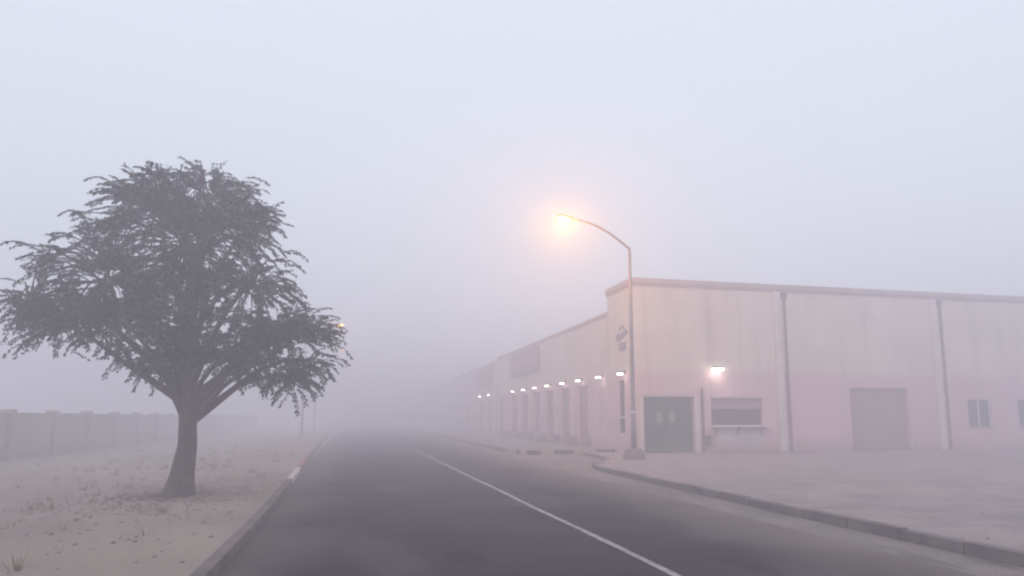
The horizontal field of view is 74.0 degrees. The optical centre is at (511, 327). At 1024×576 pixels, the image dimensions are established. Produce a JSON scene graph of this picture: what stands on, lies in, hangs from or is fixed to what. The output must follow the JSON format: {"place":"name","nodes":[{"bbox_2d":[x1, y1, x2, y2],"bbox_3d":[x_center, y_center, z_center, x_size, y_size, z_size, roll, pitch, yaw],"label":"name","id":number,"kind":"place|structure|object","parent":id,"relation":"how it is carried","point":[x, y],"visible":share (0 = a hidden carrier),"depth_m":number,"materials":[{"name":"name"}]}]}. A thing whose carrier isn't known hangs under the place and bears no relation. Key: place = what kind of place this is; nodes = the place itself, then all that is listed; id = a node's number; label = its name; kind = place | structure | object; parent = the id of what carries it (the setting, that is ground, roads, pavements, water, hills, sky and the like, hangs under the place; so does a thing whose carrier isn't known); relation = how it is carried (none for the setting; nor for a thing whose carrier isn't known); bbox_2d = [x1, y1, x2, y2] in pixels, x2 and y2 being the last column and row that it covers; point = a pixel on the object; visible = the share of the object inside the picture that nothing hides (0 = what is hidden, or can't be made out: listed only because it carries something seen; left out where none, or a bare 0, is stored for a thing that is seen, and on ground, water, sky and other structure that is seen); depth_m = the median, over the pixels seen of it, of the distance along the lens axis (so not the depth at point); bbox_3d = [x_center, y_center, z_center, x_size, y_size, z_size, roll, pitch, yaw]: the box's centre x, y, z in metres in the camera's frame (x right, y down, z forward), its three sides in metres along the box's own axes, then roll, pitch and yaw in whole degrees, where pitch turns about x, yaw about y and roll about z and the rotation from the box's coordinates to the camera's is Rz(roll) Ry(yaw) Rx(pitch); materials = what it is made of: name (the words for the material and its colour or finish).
{"place":"outdoors","nodes":[
{"label":"outdoors","id":0,"kind":"place"},
{"bbox_2d":[0,409,257,460],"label":"boundary wall","id":1,"kind":"structure","parent":0,"point":[46,433],"depth_m":33.81,"materials":[{"name":"paint"}]},
{"bbox_2d":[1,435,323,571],"bbox_3d":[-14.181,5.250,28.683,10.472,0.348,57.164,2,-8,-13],"label":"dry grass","id":2,"kind":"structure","parent":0,"point":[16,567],"depth_m":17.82,"materials":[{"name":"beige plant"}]},
{"bbox_2d":[0,420,402,530],"bbox_3d":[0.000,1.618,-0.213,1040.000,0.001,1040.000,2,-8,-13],"label":"ground","id":3,"kind":"structure","parent":0,"point":[279,430],"depth_m":22.43,"materials":[{"name":"beige soil"}]},
{"bbox_2d":[0,422,344,575],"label":"verge","id":4,"kind":"structure","parent":3,"relation":"on","point":[120,556],"depth_m":9.38,"materials":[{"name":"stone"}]},
{"bbox_2d":[0,156,353,496],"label":"tree","id":5,"kind":"object","parent":4,"relation":"on","point":[186,355],"visible":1,"depth_m":13.49,"materials":[{"name":"green plant"}]},
{"bbox_2d":[300,323,343,436],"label":"street lamp","id":6,"kind":"object","parent":4,"relation":"on","point":[301,425],"visible":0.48,"depth_m":51.37,"materials":[{"name":"metal"}]},
{"bbox_2d":[313,348,343,431],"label":"street lamp","id":7,"kind":"object","parent":4,"relation":"on","point":[342,349],"visible":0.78,"depth_m":70.73,"materials":[{"name":"metal"}]},
{"bbox_2d":[0,475,493,552],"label":"leaf litter","id":8,"kind":"object","parent":3,"relation":"on","point":[156,496],"visible":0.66,"depth_m":12.80,"materials":[{"name":"brown plant"}]},
{"bbox_2d":[190,422,345,575],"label":"verge kerb","id":9,"kind":"structure","parent":3,"relation":"on","point":[217,560],"depth_m":9.28,"materials":[{"name":"concrete"}]},
{"bbox_2d":[369,421,1023,575],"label":"gutter","id":10,"kind":"object","parent":3,"relation":"on","point":[944,558],"visible":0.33,"depth_m":10.64,"materials":[{"name":"grey concrete"}]},
{"bbox_2d":[379,423,614,454],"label":"painted kerb","id":11,"kind":"structure","parent":10,"relation":"on","point":[523,452],"depth_m":31.05,"materials":[{"name":"concrete"}]},
{"bbox_2d":[583,452,1023,567],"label":"pavement kerb","id":12,"kind":"structure","parent":3,"relation":"on","point":[1004,555],"depth_m":9.96,"materials":[{"name":"concrete"}]},
{"bbox_2d":[403,361,497,434],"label":"warehouse","id":13,"kind":"structure","parent":0,"point":[458,403],"depth_m":78.86,"materials":[{"name":"grey paint"}]},
{"bbox_2d":[477,367,492,388],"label":"sign board","id":14,"kind":"object","parent":13,"relation":"attached to","point":[484,377],"visible":1,"depth_m":62.80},
{"bbox_2d":[383,423,600,450],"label":"forecourt pavement","id":15,"kind":"structure","parent":0,"point":[509,442],"depth_m":44.38,"materials":[{"name":"concrete"}]},
{"bbox_2d":[0,0,1023,419],"label":"sky","id":16,"kind":"structure","parent":0,"point":[423,157],"materials":[{"name":"grey"}]},
{"bbox_2d":[216,421,976,575],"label":"road","id":17,"kind":"structure","parent":0,"point":[357,460],"depth_m":9.95,"materials":[{"name":"grey asphalt"}]},
{"bbox_2d":[415,450,680,575],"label":"lane line","id":18,"kind":"object","parent":17,"relation":"on","point":[664,569],"visible":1,"depth_m":9.76,"materials":[{"name":"paint"}]},
{"bbox_2d":[497,277,1023,452],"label":"warehouse","id":19,"kind":"structure","parent":0,"point":[812,368],"depth_m":31.81,"materials":[{"name":"paint"}]},
{"bbox_2d":[501,395,502,435],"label":"door","id":20,"kind":"structure","parent":19,"relation":"in","point":[502,395],"depth_m":55.82,"materials":[{"name":"paint"}]},
{"bbox_2d":[510,346,539,377],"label":"sign board","id":21,"kind":"object","parent":19,"relation":"attached to","point":[526,362],"visible":1,"depth_m":47.53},
{"bbox_2d":[595,374,603,377],"bbox_3d":[4.231,2.334,32.873,0.350,0.195,0.280,2,-8,-13],"label":"wall lamp","id":22,"kind":"object","parent":19,"relation":"attached to","point":[600,376],"visible":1,"depth_m":32.81,"materials":[{"name":"paint"}]},
{"bbox_2d":[617,370,625,374],"bbox_3d":[4.861,1.977,30.168,0.350,0.195,0.280,2,-8,-13],"label":"wall lamp","id":23,"kind":"object","parent":19,"relation":"attached to","point":[621,372],"visible":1,"depth_m":30.07,"materials":[{"name":"paint"}]},
{"bbox_2d":[617,381,625,432],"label":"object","id":24,"kind":"structure","parent":19,"relation":"in","point":[622,399],"depth_m":30.63,"materials":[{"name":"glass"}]},
{"bbox_2d":[616,325,627,350],"bbox_3d":[4.950,0.454,30.648,0.047,1.170,1.400,2,-8,-13],"label":"wall sign","id":25,"kind":"object","parent":19,"relation":"attached to","point":[622,345],"visible":1,"depth_m":30.63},
{"bbox_2d":[712,366,723,369],"bbox_3d":[9.066,1.765,30.011,0.480,0.195,0.350,2,-8,-13],"label":"floodlight","id":26,"kind":"object","parent":19,"relation":"attached to","point":[718,367],"visible":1,"depth_m":29.85,"materials":[{"name":"paint"}]},
{"bbox_2d":[967,400,995,427],"bbox_3d":[22.774,4.184,33.113,1.560,1.378,0.250,2,-8,-13],"label":"window","id":27,"kind":"structure","parent":19,"relation":"in","point":[979,411],"depth_m":33.20,"materials":[{"name":"grey glass"}]},
{"bbox_2d":[1017,400,1023,427],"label":"window","id":28,"kind":"structure","parent":19,"relation":"in","point":[1020,402],"depth_m":33.78,"materials":[{"name":"grey glass"}]},
{"bbox_2d":[587,448,1023,550],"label":"pavement","id":29,"kind":"structure","parent":0,"point":[998,521],"depth_m":16.01,"materials":[{"name":"concrete"}]},
{"bbox_2d":[556,214,645,459],"bbox_3d":[3.264,0.334,24.888,3.335,9.063,0.794,2,-8,-13],"label":"street lamp","id":30,"kind":"object","parent":29,"relation":"on","point":[633,452],"visible":0.99,"depth_m":24.97,"materials":[{"name":"metal"}]},
{"bbox_2d":[543,453,1022,575],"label":"gravel","id":31,"kind":"structure","parent":29,"relation":"on","point":[975,570],"depth_m":12.46,"materials":[{"name":"grey gravel"}]}
]}

